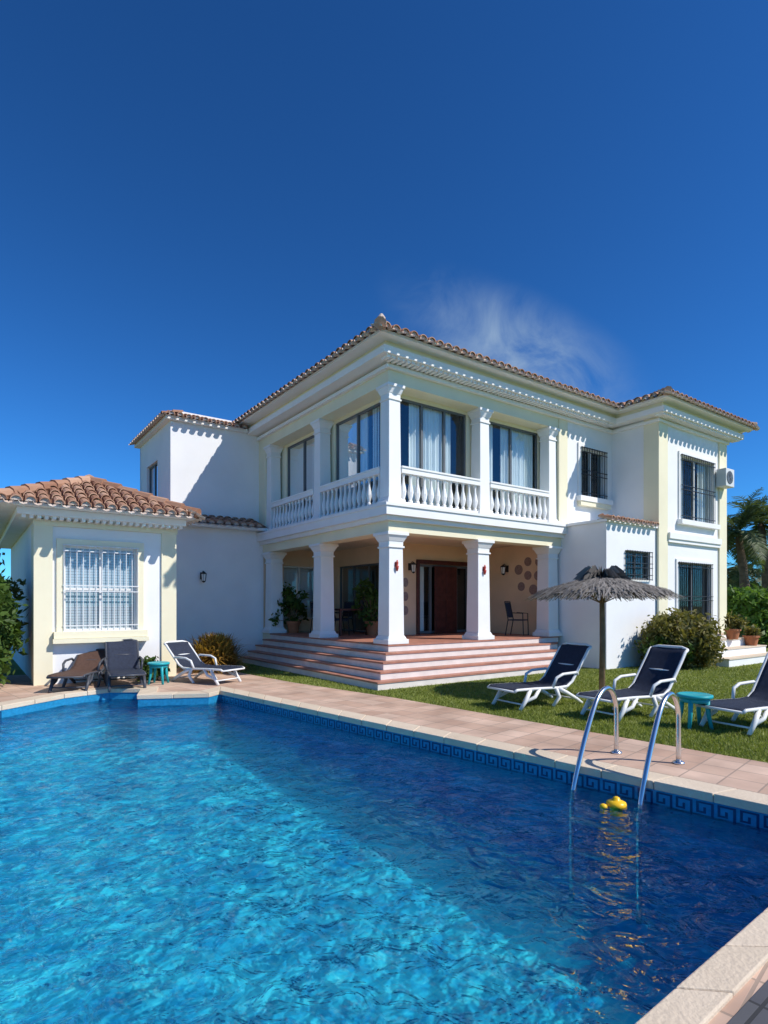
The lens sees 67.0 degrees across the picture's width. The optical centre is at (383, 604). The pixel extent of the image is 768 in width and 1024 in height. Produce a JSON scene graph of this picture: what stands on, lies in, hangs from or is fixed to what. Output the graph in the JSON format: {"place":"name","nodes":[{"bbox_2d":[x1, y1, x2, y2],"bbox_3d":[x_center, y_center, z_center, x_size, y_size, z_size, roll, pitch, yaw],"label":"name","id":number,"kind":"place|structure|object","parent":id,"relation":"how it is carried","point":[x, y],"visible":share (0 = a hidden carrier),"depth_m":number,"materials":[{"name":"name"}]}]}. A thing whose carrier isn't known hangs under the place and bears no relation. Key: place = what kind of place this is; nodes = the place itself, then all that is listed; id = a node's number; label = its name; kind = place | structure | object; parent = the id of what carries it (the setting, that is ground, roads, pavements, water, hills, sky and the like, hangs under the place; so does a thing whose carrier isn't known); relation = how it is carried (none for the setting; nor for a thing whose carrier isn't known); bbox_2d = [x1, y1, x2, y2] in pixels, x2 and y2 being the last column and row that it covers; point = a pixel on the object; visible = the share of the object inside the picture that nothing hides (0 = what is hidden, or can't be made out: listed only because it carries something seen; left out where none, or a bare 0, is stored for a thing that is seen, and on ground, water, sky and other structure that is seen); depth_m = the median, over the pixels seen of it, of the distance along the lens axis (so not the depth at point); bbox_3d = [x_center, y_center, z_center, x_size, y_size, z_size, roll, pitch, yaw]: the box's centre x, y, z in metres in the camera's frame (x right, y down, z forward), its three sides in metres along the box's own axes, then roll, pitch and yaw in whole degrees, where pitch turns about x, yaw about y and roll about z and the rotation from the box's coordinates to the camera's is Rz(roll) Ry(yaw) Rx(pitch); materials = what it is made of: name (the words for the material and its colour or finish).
{"place":"outdoors","nodes":[
{"label":"outdoors","id":0,"kind":"place"},
{"bbox_2d":[0,668,767,1023],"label":"paving","id":1,"kind":"structure","parent":0,"point":[728,770],"depth_m":7.76,"materials":[{"name":"stone"}]},
{"bbox_2d":[46,649,107,692],"bbox_3d":[-6.090,1.315,11.694,0.742,0.718,1.822,0,0,-10],"label":"sun lounger","id":2,"kind":"object","parent":1,"relation":"on","point":[90,664],"visible":0.93,"depth_m":11.84,"materials":[{"name":"fabric"}]},
{"bbox_2d":[104,639,146,691],"bbox_3d":[-5.324,1.213,11.899,0.742,0.922,1.822,0,0,-28],"label":"sun lounger","id":3,"kind":"object","parent":1,"relation":"on","point":[123,659],"visible":0.99,"depth_m":12.28,"materials":[{"name":"fabric"}]},
{"bbox_2d":[147,661,169,684],"bbox_3d":[-4.720,1.435,12.150,0.450,0.455,0.450,0,0,0],"label":"side table","id":4,"kind":"object","parent":1,"relation":"on","point":[155,665],"visible":1,"depth_m":12.02,"materials":[{"name":"teal plastic"}]},
{"bbox_2d":[164,640,244,685],"bbox_3d":[-3.901,1.240,12.521,1.822,0.867,0.742,0,0,30],"label":"sun lounger","id":5,"kind":"object","parent":1,"relation":"on","point":[184,655],"visible":1,"depth_m":12.59,"materials":[{"name":"white plastic"}]},
{"bbox_2d":[0,686,767,1023],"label":"swimming pool","id":6,"kind":"structure","parent":1,"relation":"in","point":[716,982],"depth_m":5.82,"materials":[{"name":"liquid"}]},
{"bbox_2d":[0,699,767,1023],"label":"water","id":7,"kind":"structure","parent":6,"relation":"in","point":[111,968],"depth_m":4.36,"materials":[{"name":"blue liquid"}]},
{"bbox_2d":[599,796,626,815],"bbox_3d":[2.092,1.845,5.320,0.255,0.170,0.180,0,0,0],"label":"chlorine float","id":8,"kind":"object","parent":7,"relation":"on","point":[617,803],"visible":0.96,"depth_m":5.27,"materials":[{"name":"yellow plastic"}]},
{"bbox_2d":[569,686,684,923],"bbox_3d":[2.479,1.901,5.890,0.756,2.039,1.164,0,0,43],"label":"pool ladder","id":9,"kind":"object","parent":6,"relation":"attached to","point":[636,867],"visible":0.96,"depth_m":5.66,"materials":[{"name":"silver metal"}]},
{"bbox_2d":[0,0,767,585],"label":"sky","id":10,"kind":"structure","parent":0,"point":[202,202],"materials":[{"name":"blue"}]},
{"bbox_2d":[1,647,767,762],"bbox_3d":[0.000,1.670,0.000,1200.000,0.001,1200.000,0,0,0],"label":"lawn","id":11,"kind":"structure","parent":0,"point":[16,668],"depth_m":11.14,"materials":[{"name":"green plant"}]},
{"bbox_2d":[0,568,28,684],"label":"tall shrub","id":12,"kind":"object","parent":11,"relation":"on","point":[9,616],"visible":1,"depth_m":11.57,"materials":[{"name":"green plant"}]},
{"bbox_2d":[0,548,28,650],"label":"tall shrub","id":13,"kind":"object","parent":11,"relation":"on","point":[15,589],"visible":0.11,"depth_m":13.02,"materials":[{"name":"green plant"}]},
{"bbox_2d":[136,655,169,681],"bbox_3d":[-5.151,1.446,12.757,0.728,0.701,0.722,0,0,20],"label":"ornamental shrub","id":14,"kind":"object","parent":11,"relation":"on","point":[146,666],"visible":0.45,"depth_m":12.68,"materials":[{"name":"green plant"}]},
{"bbox_2d":[176,632,255,673],"bbox_3d":[-4.342,1.220,14.765,2.451,1.100,2.544,0,0,0],"label":"ornamental shrub","id":15,"kind":"object","parent":11,"relation":"on","point":[221,648],"visible":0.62,"depth_m":14.38,"materials":[{"name":"green plant"}]},
{"bbox_2d":[0,313,767,689],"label":"villa","id":16,"kind":"object","parent":11,"relation":"on","point":[378,449],"visible":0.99,"depth_m":15.34,"materials":[{"name":"paint"}]},
{"bbox_2d":[200,571,206,582],"bbox_3d":[-5.217,-0.804,16.748,0.180,0.348,0.258,0,0,-36],"label":"wall lantern","id":17,"kind":"object","parent":16,"relation":"attached to","point":[203,574],"depth_m":16.67,"materials":[{"name":"metal"}]},
{"bbox_2d":[151,418,353,521],"bbox_3d":[1.535,-1.940,16.655,17.574,5.580,6.632,0,0,-7],"label":"window glass","id":18,"kind":"structure","parent":16,"relation":"in","point":[344,429],"depth_m":16.56,"materials":[{"name":"blue glass"}]},
{"bbox_2d":[268,582,309,632],"bbox_3d":[-2.898,0.087,17.992,1.219,1.567,1.244,0,0,0],"label":"potted plant","id":19,"kind":"object","parent":16,"relation":"on","point":[291,602],"visible":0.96,"depth_m":17.79,"materials":[{"name":"green plant"}]},
{"bbox_2d":[310,601,312,632],"bbox_3d":[-1.899,0.389,17.603,0.567,0.966,0.467,0,0,43],"label":"patio chair","id":20,"kind":"object","parent":16,"relation":"on","point":[311,605],"visible":0.23,"depth_m":17.59,"materials":[{"name":"metal"}]},
{"bbox_2d":[312,608,367,635],"bbox_3d":[-1.270,0.495,16.909,1.000,0.750,1.600,0,0,-36],"label":"patio table","id":21,"kind":"object","parent":16,"relation":"on","point":[340,610],"visible":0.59,"depth_m":16.05,"materials":[{"name":"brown wood"}]},
{"bbox_2d":[334,610,348,635],"bbox_3d":[-1.328,0.389,16.252,0.567,0.966,0.467,0,0,-37],"label":"patio chair","id":22,"kind":"object","parent":16,"relation":"on","point":[335,619],"visible":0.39,"depth_m":16.20,"materials":[{"name":"metal"}]},
{"bbox_2d":[334,601,354,631],"bbox_3d":[-1.252,0.389,17.791,0.467,0.966,0.567,0,0,45],"label":"patio chair","id":23,"kind":"object","parent":16,"relation":"on","point":[347,605],"visible":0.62,"depth_m":17.90,"materials":[{"name":"metal"}]},
{"bbox_2d":[351,577,378,634],"bbox_3d":[-0.341,0.038,16.484,1.300,1.664,1.059,0,0,19],"label":"potted plant","id":24,"kind":"object","parent":16,"relation":"on","point":[371,596],"visible":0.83,"depth_m":16.33,"materials":[{"name":"green plant"}]},
{"bbox_2d":[64,449,709,630],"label":"white window frames","id":25,"kind":"structure","parent":16,"relation":"in","point":[693,463],"depth_m":13.08,"materials":[{"name":"white metal"}]},
{"bbox_2d":[403,578,407,614],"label":"wall plates","id":26,"kind":"object","parent":16,"relation":"attached to","point":[405,584],"depth_m":16.51,"materials":[{"name":"ceramic"}]},
{"bbox_2d":[408,561,415,572],"bbox_3d":[0.807,-1.054,16.519,0.180,0.348,0.258,0,0,-36],"label":"wall lantern","id":27,"kind":"object","parent":16,"relation":"attached to","point":[411,566],"depth_m":16.45,"materials":[{"name":"metal"}]},
{"bbox_2d":[149,398,707,633],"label":"window frames","id":28,"kind":"structure","parent":16,"relation":"in","point":[420,405],"depth_m":15.80,"materials":[{"name":"wood"}]},
{"bbox_2d":[416,559,466,634],"bbox_3d":[1.859,-0.215,17.395,2.250,2.170,0.062,0,0,-36],"label":"front door","id":29,"kind":"structure","parent":16,"relation":"in","point":[445,578],"depth_m":17.31,"materials":[{"name":"brown wood"}]},
{"bbox_2d":[500,564,508,574],"bbox_3d":[3.638,-1.054,17.541,0.258,0.348,0.180,0,0,-36],"label":"wall lantern","id":30,"kind":"object","parent":16,"relation":"attached to","point":[503,568],"depth_m":17.49,"materials":[{"name":"metal"}]},
{"bbox_2d":[504,601,528,635],"bbox_3d":[3.733,0.389,16.350,0.567,0.966,0.467,0,0,31],"label":"patio chair","id":31,"kind":"object","parent":16,"relation":"on","point":[508,608],"visible":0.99,"depth_m":16.36,"materials":[{"name":"metal"}]},
{"bbox_2d":[515,557,537,594],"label":"wall plates","id":32,"kind":"object","parent":16,"relation":"attached to","point":[527,576],"depth_m":16.95,"materials":[{"name":"ceramic"}]},
{"bbox_2d":[716,468,733,488],"bbox_3d":[10.707,-3.950,18.196,0.560,0.560,0.322,0,0,-36],"label":"air conditioner","id":33,"kind":"object","parent":16,"relation":"attached to","point":[724,478],"visible":1,"depth_m":18.05,"materials":[{"name":"white metal"}]},
{"bbox_2d":[723,611,749,638],"bbox_3d":[10.239,0.574,16.902,0.710,0.873,0.521,0,0,0],"label":"potted plant","id":34,"kind":"object","parent":16,"relation":"on","point":[732,622],"visible":0.98,"depth_m":16.79,"materials":[{"name":"green plant"}]},
{"bbox_2d":[742,624,763,645],"bbox_3d":[11.058,0.906,17.431,0.506,0.649,0.599,0,0,-30],"label":"potted plant","id":35,"kind":"object","parent":16,"relation":"on","point":[752,636],"visible":1,"depth_m":17.31,"materials":[{"name":"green plant"}]},
{"bbox_2d":[487,642,591,710],"bbox_3d":[2.631,1.172,9.721,1.822,1.003,0.742,0,0,-31],"label":"sun lounger","id":36,"kind":"object","parent":11,"relation":"on","point":[564,667],"visible":1,"depth_m":9.82,"materials":[{"name":"fabric"}]},
{"bbox_2d":[525,565,686,690],"bbox_3d":[3.968,0.472,10.604,2.814,2.398,2.842,0,0,0],"label":"thatched umbrella","id":37,"kind":"object","parent":11,"relation":"on","point":[613,581],"visible":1,"depth_m":10.14,"materials":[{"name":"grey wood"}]},
{"bbox_2d":[576,644,688,722],"bbox_3d":[3.800,1.162,8.822,1.822,1.024,0.742,0,0,-30],"label":"sun lounger","id":38,"kind":"object","parent":11,"relation":"on","point":[654,680],"visible":0.92,"depth_m":8.98,"materials":[{"name":"fabric"}]},
{"bbox_2d":[632,636,695,669],"bbox_3d":[7.307,1.310,15.080,1.596,1.196,1.226,0,0,0],"label":"shrub","id":39,"kind":"object","parent":11,"relation":"on","point":[689,659],"visible":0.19,"depth_m":14.97,"materials":[{"name":"green plant"}]},
{"bbox_2d":[634,607,729,668],"bbox_3d":[7.902,0.983,15.511,2.225,1.849,2.061,0,0,26],"label":"shrub","id":40,"kind":"object","parent":11,"relation":"on","point":[696,630],"visible":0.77,"depth_m":15.00,"materials":[{"name":"green plant"}]},
{"bbox_2d":[676,692,713,729],"bbox_3d":[4.200,1.435,7.850,0.450,0.455,0.450,0,0,0],"label":"side table","id":41,"kind":"object","parent":11,"relation":"on","point":[690,698],"visible":0.91,"depth_m":7.71,"materials":[{"name":"teal plastic"}]},
{"bbox_2d":[695,653,767,735],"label":"sun lounger","id":42,"kind":"object","parent":11,"relation":"on","point":[754,701],"visible":0.94,"depth_m":7.93,"materials":[{"name":"white plastic"}]},
{"bbox_2d":[727,552,761,606],"bbox_3d":[20.196,-0.917,32.561,3.926,5.309,3.857,0,0,-29],"label":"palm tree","id":43,"kind":"object","parent":11,"relation":"on","point":[733,577],"visible":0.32,"depth_m":31.99,"materials":[{"name":"green plant"}]},
{"bbox_2d":[727,581,761,627],"bbox_3d":[22.532,0.314,37.785,8.856,4.569,6.037,0,0,0],"label":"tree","id":44,"kind":"object","parent":11,"relation":"on","point":[730,610],"visible":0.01,"depth_m":35.98,"materials":[{"name":"green plant"}]},
{"bbox_2d":[727,583,767,647],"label":"hedge","id":45,"kind":"object","parent":11,"relation":"on","point":[751,605],"visible":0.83,"depth_m":22.56,"materials":[{"name":"green plant"}]},
{"bbox_2d":[727,487,767,590],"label":"palm tree","id":46,"kind":"object","parent":11,"relation":"on","point":[738,538],"visible":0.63,"depth_m":28.63,"materials":[{"name":"green plant"}]},
{"bbox_2d":[727,495,767,590],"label":"palm tree","id":47,"kind":"object","parent":11,"relation":"on","point":[760,527],"visible":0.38,"depth_m":30.39,"materials":[{"name":"green plant"}]},
{"bbox_2d":[727,981,767,1023],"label":"patio","id":48,"kind":"structure","parent":0,"point":[753,1009],"depth_m":2.36,"materials":[{"name":"grey tile"}]}
]}

